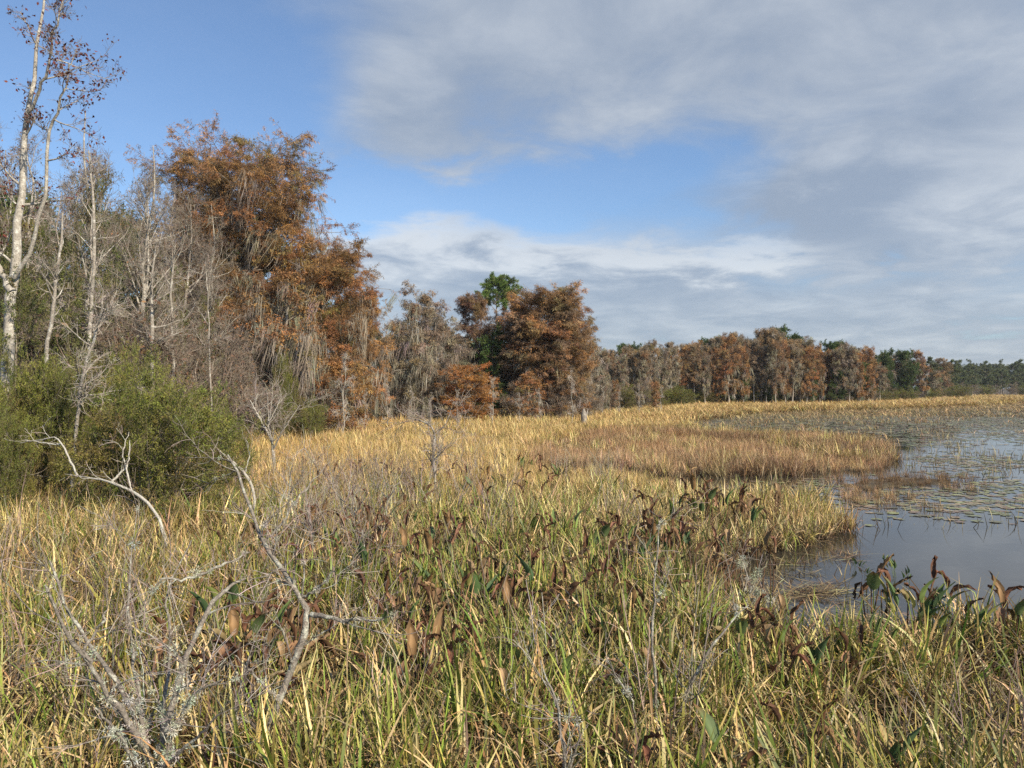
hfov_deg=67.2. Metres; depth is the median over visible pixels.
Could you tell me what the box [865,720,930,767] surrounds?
arum plant
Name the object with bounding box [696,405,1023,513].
floating leaves
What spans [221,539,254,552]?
arum plant
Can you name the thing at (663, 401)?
shrub
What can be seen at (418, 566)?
arum plant
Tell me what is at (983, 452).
water sprouts
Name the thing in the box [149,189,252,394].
rust cypress
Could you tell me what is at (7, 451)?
green shrub
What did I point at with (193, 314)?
brown thicket
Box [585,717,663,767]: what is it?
arum plant
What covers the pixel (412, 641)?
arum plant
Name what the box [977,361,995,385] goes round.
tree
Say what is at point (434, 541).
arum plant
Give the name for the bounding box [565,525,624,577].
arum plant
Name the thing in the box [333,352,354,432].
bare sapling
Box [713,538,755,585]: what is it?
arum plant
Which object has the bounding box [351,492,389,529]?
arum plant
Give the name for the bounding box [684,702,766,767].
arum plant
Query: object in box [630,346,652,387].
pond cypress
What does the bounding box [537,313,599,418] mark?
brown cypress
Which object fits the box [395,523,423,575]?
arum plant
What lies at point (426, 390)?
brown thicket
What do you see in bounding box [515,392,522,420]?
bare sapling
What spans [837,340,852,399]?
pond cypress
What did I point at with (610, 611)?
arum plant
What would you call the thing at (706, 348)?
pond cypress
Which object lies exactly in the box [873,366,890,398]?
pond cypress
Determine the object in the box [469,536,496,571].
arum plant
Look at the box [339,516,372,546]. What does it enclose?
arum plant
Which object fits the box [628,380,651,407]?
brown thicket
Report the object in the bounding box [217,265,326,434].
mossy cypress
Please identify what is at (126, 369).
green shrub
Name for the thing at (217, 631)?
arum plant
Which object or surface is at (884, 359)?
evergreen tree
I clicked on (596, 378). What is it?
brown cypress
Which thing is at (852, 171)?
sky
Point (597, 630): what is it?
arum plant
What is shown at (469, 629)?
arum plant
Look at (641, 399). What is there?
pond cypress
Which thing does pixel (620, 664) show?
arum plant
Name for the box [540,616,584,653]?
arum plant
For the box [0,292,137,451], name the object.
brown thicket
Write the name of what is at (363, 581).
arum plant
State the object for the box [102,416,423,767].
dead shrub
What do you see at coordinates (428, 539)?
arum plant
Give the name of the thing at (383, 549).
arum plant
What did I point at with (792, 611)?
arum plant
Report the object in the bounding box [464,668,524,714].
arum plant
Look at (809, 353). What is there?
pond cypress
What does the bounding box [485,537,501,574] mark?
arum plant
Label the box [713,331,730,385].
pond cypress
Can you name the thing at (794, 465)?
red brown sedge
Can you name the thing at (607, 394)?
pond cypress
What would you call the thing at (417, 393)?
grey cypress
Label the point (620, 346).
evergreen tree
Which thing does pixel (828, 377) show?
pond cypress
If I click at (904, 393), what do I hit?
shrub
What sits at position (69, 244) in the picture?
evergreen tree
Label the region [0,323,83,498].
green shrub
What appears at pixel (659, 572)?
arum plant
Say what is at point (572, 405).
bare sapling
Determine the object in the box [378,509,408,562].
arum plant
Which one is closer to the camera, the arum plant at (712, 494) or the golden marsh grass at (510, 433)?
the arum plant at (712, 494)
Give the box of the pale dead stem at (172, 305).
[148,235,195,451]
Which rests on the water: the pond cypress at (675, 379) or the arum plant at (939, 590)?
the arum plant at (939, 590)
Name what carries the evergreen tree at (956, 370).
on the ground at (886, 483)
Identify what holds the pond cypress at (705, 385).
on the ground at (886, 483)
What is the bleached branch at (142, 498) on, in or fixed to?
on the ground at (886, 483)
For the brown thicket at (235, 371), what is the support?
on the ground at (886, 483)
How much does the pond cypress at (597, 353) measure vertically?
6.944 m
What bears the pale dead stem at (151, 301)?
on the ground at (886, 483)
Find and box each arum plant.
[148,598,196,706]
[187,576,238,639]
[190,651,286,709]
[200,589,286,689]
[208,525,254,555]
[212,638,321,710]
[216,599,260,699]
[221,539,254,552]
[226,598,293,684]
[231,627,291,696]
[233,595,322,691]
[234,668,278,733]
[235,641,292,707]
[245,522,280,543]
[250,522,275,559]
[252,533,306,575]
[253,539,284,565]
[266,563,300,600]
[267,607,338,691]
[273,595,326,639]
[278,672,368,723]
[281,608,340,692]
[283,514,324,544]
[294,536,331,583]
[294,588,327,658]
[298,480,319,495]
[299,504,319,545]
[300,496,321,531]
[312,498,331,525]
[322,522,356,554]
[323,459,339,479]
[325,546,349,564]
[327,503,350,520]
[330,528,374,562]
[334,510,359,548]
[337,631,431,687]
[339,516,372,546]
[339,539,367,589]
[346,565,410,629]
[349,458,363,481]
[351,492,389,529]
[353,541,397,574]
[353,644,412,688]
[356,511,388,558]
[361,486,381,504]
[363,502,381,544]
[367,567,410,597]
[370,596,421,659]
[371,502,403,529]
[374,538,398,572]
[376,513,421,534]
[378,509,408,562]
[378,638,446,703]
[379,461,411,475]
[391,509,417,522]
[393,615,441,702]
[395,487,433,513]
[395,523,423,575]
[395,636,465,682]
[397,576,452,631]
[399,612,451,649]
[406,477,436,503]
[407,524,434,554]
[407,555,448,597]
[409,601,459,680]
[413,527,447,574]
[413,572,434,612]
[417,568,474,636]
[417,593,434,646]
[418,618,485,665]
[419,661,463,697]
[423,559,474,632]
[426,528,451,555]
[435,508,459,540]
[436,510,462,546]
[440,515,480,549]
[443,526,461,555]
[444,593,477,631]
[447,510,462,536]
[456,464,466,481]
[456,556,513,614]
[458,474,483,496]
[463,565,498,625]
[463,599,503,630]
[463,619,524,662]
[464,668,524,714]
[469,478,493,517]
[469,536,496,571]
[480,465,491,480]
[481,518,513,540]
[481,556,529,605]
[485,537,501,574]
[485,576,516,623]
[488,569,542,625]
[489,474,507,485]
[491,546,547,597]
[491,572,529,628]
[501,453,524,468]
[501,631,574,714]
[505,552,540,616]
[507,563,536,605]
[513,515,543,544]
[514,480,548,506]
[516,466,530,487]
[519,522,555,551]
[521,544,542,578]
[525,472,555,486]
[529,561,587,630]
[532,513,572,527]
[538,453,548,477]
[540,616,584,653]
[542,556,601,618]
[544,507,588,541]
[546,470,556,490]
[547,574,572,590]
[552,466,565,479]
[555,585,597,617]
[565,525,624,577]
[568,533,599,560]
[568,555,630,611]
[570,524,596,543]
[572,596,612,636]
[584,612,638,645]
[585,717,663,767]
[591,560,606,589]
[594,514,641,558]
[597,518,638,557]
[598,540,625,577]
[600,550,633,573]
[600,647,668,698]
[606,511,632,535]
[607,609,638,649]
[614,540,635,579]
[617,579,650,644]
[625,529,659,564]
[625,532,639,576]
[626,583,692,637]
[632,489,682,526]
[636,526,659,548]
[639,499,658,547]
[639,628,671,663]
[640,520,662,557]
[640,531,675,559]
[642,506,682,550]
[646,559,692,608]
[650,528,711,572]
[652,513,694,548]
[655,533,677,561]
[657,492,685,526]
[659,519,694,552]
[661,569,680,597]
[667,514,698,564]
[677,527,706,561]
[679,472,704,517]
[679,554,730,590]
[680,496,713,525]
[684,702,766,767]
[689,609,721,653]
[698,473,724,526]
[699,485,735,536]
[701,536,747,593]
[703,523,730,572]
[704,545,733,599]
[706,529,743,583]
[709,485,750,533]
[709,593,785,660]
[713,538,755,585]
[720,574,745,600]
[729,481,747,524]
[729,640,813,700]
[735,604,796,673]
[742,594,788,622]
[746,483,780,522]
[748,524,776,601]
[750,507,772,535]
[751,503,764,532]
[756,600,803,668]
[760,697,839,765]
[764,624,795,669]
[791,633,831,689]
[834,619,863,689]
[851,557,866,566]
[852,553,894,648]
[855,606,903,661]
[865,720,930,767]
[867,563,938,640]
[870,570,946,633]
[886,557,896,576]
[895,555,976,651]
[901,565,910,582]
[902,581,955,651]
[904,582,970,640]
[913,583,983,634]
[936,600,1002,666]
[987,585,1023,669]
[990,572,1023,668]
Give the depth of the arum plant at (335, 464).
17.02 m
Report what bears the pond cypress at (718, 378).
on the ground at (886, 483)
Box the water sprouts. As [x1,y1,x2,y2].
[554,437,1023,647]
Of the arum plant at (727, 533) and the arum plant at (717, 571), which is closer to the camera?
the arum plant at (717, 571)
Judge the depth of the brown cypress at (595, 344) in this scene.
62.28 m
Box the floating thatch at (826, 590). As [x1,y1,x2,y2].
[707,546,1016,685]
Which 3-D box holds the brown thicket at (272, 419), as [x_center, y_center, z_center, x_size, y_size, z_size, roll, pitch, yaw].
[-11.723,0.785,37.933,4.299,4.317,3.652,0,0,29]
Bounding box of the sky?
[0,0,1023,388]
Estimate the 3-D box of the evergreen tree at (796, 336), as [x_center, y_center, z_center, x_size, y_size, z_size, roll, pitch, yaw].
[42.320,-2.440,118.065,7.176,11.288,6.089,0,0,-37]
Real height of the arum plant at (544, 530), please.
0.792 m
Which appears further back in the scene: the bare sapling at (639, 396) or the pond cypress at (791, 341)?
the pond cypress at (791, 341)
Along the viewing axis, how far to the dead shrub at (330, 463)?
15.04 m
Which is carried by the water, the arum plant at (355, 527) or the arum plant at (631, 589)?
the arum plant at (631, 589)
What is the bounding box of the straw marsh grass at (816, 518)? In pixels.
[0,462,1023,767]
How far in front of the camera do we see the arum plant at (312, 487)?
15.59 m
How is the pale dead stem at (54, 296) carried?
on the ground at (886, 483)
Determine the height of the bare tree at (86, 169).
14.204 m
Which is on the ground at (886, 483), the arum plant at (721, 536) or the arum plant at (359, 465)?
the arum plant at (359, 465)
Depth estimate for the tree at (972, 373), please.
245.49 m
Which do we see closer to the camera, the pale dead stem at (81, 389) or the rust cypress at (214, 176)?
the pale dead stem at (81, 389)
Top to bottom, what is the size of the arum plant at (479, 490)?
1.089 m
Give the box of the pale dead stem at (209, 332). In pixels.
[184,249,232,406]
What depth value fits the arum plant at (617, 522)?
10.37 m
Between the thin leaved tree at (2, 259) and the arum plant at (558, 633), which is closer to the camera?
the arum plant at (558, 633)
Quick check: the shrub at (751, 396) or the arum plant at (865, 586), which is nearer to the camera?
the arum plant at (865, 586)
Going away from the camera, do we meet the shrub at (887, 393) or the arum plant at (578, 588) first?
the arum plant at (578, 588)
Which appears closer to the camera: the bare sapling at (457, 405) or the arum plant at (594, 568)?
the arum plant at (594, 568)
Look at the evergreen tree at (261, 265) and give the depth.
53.20 m
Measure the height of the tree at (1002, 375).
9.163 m
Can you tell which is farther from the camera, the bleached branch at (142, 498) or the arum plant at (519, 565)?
the bleached branch at (142, 498)
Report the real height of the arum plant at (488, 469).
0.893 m
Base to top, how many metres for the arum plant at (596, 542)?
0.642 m
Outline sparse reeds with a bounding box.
[694,401,1023,442]
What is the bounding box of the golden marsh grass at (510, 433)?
[0,392,1023,506]
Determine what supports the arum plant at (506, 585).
on the ground at (886, 483)
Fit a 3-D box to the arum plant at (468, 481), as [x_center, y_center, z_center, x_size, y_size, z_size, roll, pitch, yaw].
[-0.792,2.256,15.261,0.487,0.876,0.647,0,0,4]
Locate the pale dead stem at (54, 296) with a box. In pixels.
[21,210,75,477]
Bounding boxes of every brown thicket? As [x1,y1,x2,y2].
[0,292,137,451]
[1,288,81,426]
[20,297,193,419]
[75,295,208,403]
[82,305,220,439]
[140,311,263,445]
[168,292,263,412]
[169,314,279,440]
[180,306,303,434]
[191,345,299,437]
[244,368,313,432]
[297,372,330,423]
[347,398,379,422]
[377,373,419,418]
[412,382,447,418]
[492,378,535,417]
[535,379,578,417]
[580,378,613,414]
[601,382,627,410]
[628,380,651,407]
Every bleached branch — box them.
[4,415,167,545]
[210,425,256,512]
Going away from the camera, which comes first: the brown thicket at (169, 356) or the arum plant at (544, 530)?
the arum plant at (544, 530)
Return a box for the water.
[544,405,1023,644]
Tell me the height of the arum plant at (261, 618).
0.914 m
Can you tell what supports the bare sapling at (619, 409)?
on the ground at (886, 483)
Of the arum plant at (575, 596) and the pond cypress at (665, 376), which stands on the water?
the arum plant at (575, 596)
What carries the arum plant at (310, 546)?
on the ground at (886, 483)
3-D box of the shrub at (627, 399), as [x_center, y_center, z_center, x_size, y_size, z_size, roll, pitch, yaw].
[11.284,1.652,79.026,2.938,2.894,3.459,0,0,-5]
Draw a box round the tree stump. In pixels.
[581,409,587,424]
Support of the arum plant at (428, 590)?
on the ground at (886, 483)
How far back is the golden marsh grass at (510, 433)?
33.04 m
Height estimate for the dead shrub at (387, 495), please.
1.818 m
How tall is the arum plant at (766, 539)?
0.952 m
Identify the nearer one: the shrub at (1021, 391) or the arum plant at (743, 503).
the arum plant at (743, 503)
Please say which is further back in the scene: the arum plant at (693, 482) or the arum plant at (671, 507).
the arum plant at (693, 482)
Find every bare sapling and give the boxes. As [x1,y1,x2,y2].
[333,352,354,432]
[358,388,369,425]
[382,378,392,425]
[409,386,417,421]
[426,392,433,424]
[452,389,460,423]
[489,376,497,419]
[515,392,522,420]
[536,388,543,417]
[566,370,578,422]
[616,388,623,412]
[636,384,642,412]
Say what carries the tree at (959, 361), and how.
on the ground at (886, 483)
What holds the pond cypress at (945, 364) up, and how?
on the ground at (886, 483)
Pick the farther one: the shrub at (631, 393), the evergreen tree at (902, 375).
the evergreen tree at (902, 375)
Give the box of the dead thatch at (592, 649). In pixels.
[0,481,1023,767]
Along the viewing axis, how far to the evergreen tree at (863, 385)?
111.08 m
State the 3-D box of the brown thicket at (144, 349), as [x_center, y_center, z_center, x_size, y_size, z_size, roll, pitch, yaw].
[-12.774,-0.041,23.599,4.446,5.524,5.106,0,0,20]
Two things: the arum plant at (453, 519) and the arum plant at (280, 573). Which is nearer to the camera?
the arum plant at (280, 573)
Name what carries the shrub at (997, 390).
on the ground at (886, 483)
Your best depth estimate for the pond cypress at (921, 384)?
157.34 m
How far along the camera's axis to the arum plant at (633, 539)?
9.50 m
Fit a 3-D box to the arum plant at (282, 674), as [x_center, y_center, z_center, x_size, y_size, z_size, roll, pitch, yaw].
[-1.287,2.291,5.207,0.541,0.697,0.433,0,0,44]
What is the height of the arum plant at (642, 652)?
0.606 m
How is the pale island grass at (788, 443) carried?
on the ground at (886, 483)
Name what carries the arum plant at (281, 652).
on the ground at (886, 483)
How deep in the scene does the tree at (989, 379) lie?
249.49 m
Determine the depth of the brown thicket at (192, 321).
30.88 m
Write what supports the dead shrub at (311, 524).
on the ground at (886, 483)
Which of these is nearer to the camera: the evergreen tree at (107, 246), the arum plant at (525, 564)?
the arum plant at (525, 564)
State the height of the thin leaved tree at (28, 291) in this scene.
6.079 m
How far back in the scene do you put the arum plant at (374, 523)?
10.12 m
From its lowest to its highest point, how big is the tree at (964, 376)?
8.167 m
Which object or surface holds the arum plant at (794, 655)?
on the ground at (886, 483)
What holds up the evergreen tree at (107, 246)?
on the ground at (886, 483)
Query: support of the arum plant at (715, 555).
on the water
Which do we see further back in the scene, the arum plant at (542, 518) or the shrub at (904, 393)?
the shrub at (904, 393)
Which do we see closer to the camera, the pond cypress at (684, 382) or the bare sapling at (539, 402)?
the bare sapling at (539, 402)
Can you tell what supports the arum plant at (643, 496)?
on the ground at (886, 483)
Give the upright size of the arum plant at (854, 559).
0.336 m
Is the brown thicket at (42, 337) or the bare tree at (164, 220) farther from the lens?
the bare tree at (164, 220)
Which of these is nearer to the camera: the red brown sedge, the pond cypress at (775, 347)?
the red brown sedge
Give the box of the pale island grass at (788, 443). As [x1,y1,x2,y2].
[521,421,904,475]
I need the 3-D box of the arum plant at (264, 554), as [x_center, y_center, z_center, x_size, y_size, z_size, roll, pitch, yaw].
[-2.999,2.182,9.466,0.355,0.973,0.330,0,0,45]
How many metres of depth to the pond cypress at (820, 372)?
106.92 m
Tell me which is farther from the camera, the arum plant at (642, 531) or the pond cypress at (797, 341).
the pond cypress at (797, 341)
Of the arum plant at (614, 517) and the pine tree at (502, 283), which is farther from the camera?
the pine tree at (502, 283)
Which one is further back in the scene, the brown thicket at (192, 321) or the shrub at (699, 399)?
the shrub at (699, 399)
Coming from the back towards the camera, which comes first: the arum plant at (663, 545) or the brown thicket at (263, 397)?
the brown thicket at (263, 397)
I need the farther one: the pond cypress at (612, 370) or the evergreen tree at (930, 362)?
the evergreen tree at (930, 362)
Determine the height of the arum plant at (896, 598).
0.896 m
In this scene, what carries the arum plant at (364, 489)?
on the ground at (886, 483)
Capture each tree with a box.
[0,0,127,397]
[0,123,39,358]
[0,128,67,358]
[0,144,48,274]
[0,184,55,359]
[0,195,48,376]
[0,199,71,358]
[0,204,35,356]
[0,242,40,392]
[0,253,54,419]
[3,173,85,368]
[23,217,74,393]
[31,252,108,451]
[33,113,139,357]
[36,158,118,351]
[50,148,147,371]
[50,213,96,358]
[52,215,89,346]
[53,200,143,371]
[65,164,131,367]
[97,147,199,376]
[102,196,145,364]
[112,203,160,336]
[113,168,195,375]
[123,249,181,383]
[128,176,188,323]
[138,233,198,362]
[154,185,224,359]
[158,260,192,384]
[174,205,252,408]
[191,292,227,410]
[230,237,284,293]
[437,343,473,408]
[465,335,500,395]
[473,322,511,416]
[474,271,523,408]
[616,341,642,365]
[687,377,703,399]
[698,336,714,395]
[729,368,749,401]
[759,323,793,394]
[763,378,779,402]
[785,331,803,399]
[798,365,818,401]
[819,339,844,396]
[826,369,850,400]
[850,356,876,401]
[867,355,884,387]
[875,347,902,395]
[893,370,913,395]
[894,348,922,392]
[920,356,943,396]
[939,359,967,389]
[954,359,963,369]
[955,371,975,394]
[959,363,971,383]
[963,359,978,394]
[964,363,983,391]
[966,370,982,389]
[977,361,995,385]
[978,364,995,385]
[979,374,995,390]
[991,364,1013,393]
[992,368,1013,394]
[995,359,1011,392]
[1001,362,1023,392]
[1006,358,1023,393]
[1008,370,1023,391]
[1016,373,1023,384]
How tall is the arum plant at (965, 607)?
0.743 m
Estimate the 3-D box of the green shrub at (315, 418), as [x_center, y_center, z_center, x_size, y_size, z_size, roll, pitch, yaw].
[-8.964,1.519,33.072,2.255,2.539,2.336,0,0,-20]
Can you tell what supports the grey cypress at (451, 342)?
on the ground at (886, 483)
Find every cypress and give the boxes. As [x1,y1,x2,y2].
[123,110,359,429]
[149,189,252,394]
[186,281,265,425]
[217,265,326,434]
[250,224,406,426]
[312,342,374,433]
[329,286,396,422]
[369,320,409,418]
[384,280,440,419]
[401,320,447,415]
[415,297,462,419]
[432,362,501,420]
[439,321,478,419]
[447,291,503,414]
[487,301,544,415]
[494,279,600,415]
[505,370,545,418]
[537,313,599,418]
[573,316,604,411]
[587,347,611,410]
[593,346,609,374]
[600,375,610,407]
[606,348,618,389]
[609,379,620,409]
[614,353,630,392]
[619,345,636,381]
[623,349,641,389]
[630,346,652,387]
[633,378,644,406]
[643,338,664,398]
[650,381,660,407]
[654,343,671,398]
[663,340,682,387]
[668,354,684,400]
[677,360,688,396]
[679,344,696,387]
[682,343,707,396]
[693,343,715,394]
[698,353,711,401]
[707,337,724,395]
[710,346,723,401]
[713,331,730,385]
[713,334,742,402]
[726,331,744,393]
[727,341,749,392]
[734,343,752,401]
[738,333,753,390]
[742,339,763,401]
[751,353,760,392]
[753,327,770,401]
[757,345,776,402]
[758,328,782,401]
[764,330,790,402]
[776,338,793,400]
[781,339,795,400]
[786,343,805,401]
[788,338,804,393]
[788,347,809,402]
[797,345,819,401]
[798,335,816,358]
[808,355,823,398]
[811,343,822,397]
[813,348,827,401]
[820,352,830,399]
[824,348,842,401]
[828,346,849,400]
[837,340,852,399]
[842,342,861,401]
[852,359,866,400]
[855,351,864,400]
[859,345,880,400]
[864,366,875,400]
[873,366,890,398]
[878,353,898,395]
[891,351,907,393]
[909,349,931,395]
[929,369,943,394]
[934,358,954,389]
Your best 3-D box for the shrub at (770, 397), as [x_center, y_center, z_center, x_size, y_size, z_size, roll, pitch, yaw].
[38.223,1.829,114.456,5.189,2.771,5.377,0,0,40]
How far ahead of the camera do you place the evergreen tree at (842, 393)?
106.59 m
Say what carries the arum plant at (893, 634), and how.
on the ground at (886, 483)
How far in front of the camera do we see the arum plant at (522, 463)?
20.30 m
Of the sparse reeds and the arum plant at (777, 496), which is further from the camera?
the sparse reeds
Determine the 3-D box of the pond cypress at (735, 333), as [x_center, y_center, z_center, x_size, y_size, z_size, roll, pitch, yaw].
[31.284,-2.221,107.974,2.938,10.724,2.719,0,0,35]
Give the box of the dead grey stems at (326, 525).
[0,429,1023,764]
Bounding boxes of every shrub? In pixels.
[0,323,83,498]
[0,334,143,504]
[0,379,11,464]
[0,380,56,519]
[0,467,302,767]
[44,335,265,532]
[66,327,202,482]
[70,398,144,511]
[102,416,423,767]
[175,377,272,490]
[235,359,341,466]
[249,429,328,499]
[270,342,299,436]
[277,486,346,567]
[278,390,330,437]
[301,433,362,501]
[321,452,407,532]
[322,499,412,599]
[354,435,427,529]
[375,384,486,488]
[450,431,517,477]
[495,601,596,767]
[570,488,748,757]
[595,384,635,408]
[615,389,634,408]
[616,382,671,405]
[659,385,704,404]
[670,386,712,403]
[702,388,732,402]
[715,530,780,613]
[738,388,758,402]
[755,390,782,401]
[778,393,805,401]
[809,395,838,400]
[875,388,900,399]
[893,386,921,398]
[918,386,945,398]
[941,383,973,397]
[968,383,981,394]
[973,384,998,394]
[991,383,1004,394]
[1004,383,1020,394]
[1013,385,1023,394]
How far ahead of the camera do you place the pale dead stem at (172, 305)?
25.99 m
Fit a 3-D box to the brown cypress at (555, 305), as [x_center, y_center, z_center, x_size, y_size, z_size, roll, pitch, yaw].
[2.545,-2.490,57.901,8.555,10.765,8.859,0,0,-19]
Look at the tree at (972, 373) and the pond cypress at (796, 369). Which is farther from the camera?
the tree at (972, 373)
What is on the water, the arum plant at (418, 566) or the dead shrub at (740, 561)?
the dead shrub at (740, 561)
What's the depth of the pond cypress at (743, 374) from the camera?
102.15 m
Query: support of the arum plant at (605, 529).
on the ground at (886, 483)
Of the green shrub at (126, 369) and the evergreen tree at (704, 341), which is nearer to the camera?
the green shrub at (126, 369)
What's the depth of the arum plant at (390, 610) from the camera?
6.85 m
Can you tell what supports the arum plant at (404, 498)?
on the ground at (886, 483)
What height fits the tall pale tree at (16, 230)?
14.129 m
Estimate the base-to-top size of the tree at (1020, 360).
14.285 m
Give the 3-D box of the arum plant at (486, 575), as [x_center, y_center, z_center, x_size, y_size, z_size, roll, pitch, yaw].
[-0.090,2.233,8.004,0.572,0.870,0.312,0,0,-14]
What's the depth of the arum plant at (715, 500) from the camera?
13.11 m
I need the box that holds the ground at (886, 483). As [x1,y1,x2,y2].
[0,389,1023,767]
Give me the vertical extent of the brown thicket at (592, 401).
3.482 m
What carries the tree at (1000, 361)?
on the ground at (886, 483)
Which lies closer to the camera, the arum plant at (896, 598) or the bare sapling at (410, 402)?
the arum plant at (896, 598)
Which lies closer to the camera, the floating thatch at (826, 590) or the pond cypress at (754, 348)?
the floating thatch at (826, 590)
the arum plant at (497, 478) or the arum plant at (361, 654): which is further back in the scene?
the arum plant at (497, 478)
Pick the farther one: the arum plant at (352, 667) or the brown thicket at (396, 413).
the brown thicket at (396, 413)
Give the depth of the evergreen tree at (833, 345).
115.17 m
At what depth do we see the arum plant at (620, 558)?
9.34 m
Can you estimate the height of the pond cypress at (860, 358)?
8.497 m
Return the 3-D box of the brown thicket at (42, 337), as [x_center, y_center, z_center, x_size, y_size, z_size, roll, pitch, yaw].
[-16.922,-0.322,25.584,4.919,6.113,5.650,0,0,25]
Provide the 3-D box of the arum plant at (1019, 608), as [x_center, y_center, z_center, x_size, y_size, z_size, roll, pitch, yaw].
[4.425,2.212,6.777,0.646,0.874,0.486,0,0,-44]
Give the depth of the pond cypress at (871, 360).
116.16 m
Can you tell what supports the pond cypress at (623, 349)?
on the ground at (886, 483)
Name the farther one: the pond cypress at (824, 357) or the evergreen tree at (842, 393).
the pond cypress at (824, 357)
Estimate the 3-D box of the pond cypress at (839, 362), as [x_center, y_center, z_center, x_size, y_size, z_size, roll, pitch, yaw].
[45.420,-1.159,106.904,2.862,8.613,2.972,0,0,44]
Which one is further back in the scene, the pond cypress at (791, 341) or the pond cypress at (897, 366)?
the pond cypress at (897, 366)
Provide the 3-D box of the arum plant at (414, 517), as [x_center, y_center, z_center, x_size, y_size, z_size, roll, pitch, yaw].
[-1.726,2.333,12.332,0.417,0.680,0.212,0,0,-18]
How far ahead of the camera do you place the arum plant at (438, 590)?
7.63 m
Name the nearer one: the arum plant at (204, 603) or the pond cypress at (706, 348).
the arum plant at (204, 603)
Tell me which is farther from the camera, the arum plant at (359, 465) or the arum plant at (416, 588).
the arum plant at (359, 465)
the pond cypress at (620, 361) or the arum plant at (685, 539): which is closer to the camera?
the arum plant at (685, 539)
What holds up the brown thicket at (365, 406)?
on the ground at (886, 483)
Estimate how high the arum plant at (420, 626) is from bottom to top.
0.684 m
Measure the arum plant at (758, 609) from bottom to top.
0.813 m
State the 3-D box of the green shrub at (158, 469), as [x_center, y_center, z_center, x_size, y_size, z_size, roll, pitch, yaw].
[-6.387,1.050,14.059,3.653,4.035,4.160,0,0,-26]
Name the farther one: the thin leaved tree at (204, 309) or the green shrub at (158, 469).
the thin leaved tree at (204, 309)
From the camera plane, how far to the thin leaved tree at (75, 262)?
27.87 m
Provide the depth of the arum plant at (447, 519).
10.38 m
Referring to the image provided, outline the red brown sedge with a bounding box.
[509,421,989,511]
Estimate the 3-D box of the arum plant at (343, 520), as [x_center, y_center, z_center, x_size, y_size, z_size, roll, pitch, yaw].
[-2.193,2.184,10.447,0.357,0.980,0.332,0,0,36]
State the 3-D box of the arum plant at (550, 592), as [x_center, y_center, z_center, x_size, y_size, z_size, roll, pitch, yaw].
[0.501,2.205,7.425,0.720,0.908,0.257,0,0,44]
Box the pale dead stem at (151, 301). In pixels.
[124,236,193,391]
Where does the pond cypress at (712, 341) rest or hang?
on the ground at (886, 483)
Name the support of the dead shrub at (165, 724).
on the ground at (886, 483)
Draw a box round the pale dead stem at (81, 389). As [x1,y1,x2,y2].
[45,277,150,501]
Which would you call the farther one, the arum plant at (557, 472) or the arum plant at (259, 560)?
the arum plant at (557, 472)
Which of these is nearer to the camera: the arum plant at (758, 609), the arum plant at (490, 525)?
the arum plant at (758, 609)
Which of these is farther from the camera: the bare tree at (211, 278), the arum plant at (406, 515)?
the bare tree at (211, 278)
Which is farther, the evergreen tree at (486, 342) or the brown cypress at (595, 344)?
the brown cypress at (595, 344)
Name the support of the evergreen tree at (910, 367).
on the ground at (886, 483)
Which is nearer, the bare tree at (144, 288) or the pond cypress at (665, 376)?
the bare tree at (144, 288)
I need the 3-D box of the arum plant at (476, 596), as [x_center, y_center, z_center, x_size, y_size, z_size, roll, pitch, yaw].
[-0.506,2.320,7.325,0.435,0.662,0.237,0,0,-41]
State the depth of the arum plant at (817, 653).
5.90 m
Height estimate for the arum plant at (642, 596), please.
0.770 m
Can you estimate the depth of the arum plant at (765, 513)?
12.96 m
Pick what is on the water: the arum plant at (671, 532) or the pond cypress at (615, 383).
the arum plant at (671, 532)
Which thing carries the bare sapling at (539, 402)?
on the ground at (886, 483)
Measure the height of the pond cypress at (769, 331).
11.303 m
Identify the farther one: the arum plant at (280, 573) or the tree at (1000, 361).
the tree at (1000, 361)
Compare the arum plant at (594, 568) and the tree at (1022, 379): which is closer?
the arum plant at (594, 568)
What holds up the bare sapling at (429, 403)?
on the ground at (886, 483)
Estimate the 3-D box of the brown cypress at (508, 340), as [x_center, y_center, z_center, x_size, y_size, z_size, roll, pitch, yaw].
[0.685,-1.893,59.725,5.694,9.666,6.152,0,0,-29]
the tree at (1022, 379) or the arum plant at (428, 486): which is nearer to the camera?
the arum plant at (428, 486)
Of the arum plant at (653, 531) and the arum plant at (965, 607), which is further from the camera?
the arum plant at (653, 531)
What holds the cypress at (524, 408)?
on the ground at (886, 483)
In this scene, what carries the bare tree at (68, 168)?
on the ground at (886, 483)
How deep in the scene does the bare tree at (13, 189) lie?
33.94 m
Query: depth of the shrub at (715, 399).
104.17 m
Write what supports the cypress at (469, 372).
on the ground at (886, 483)

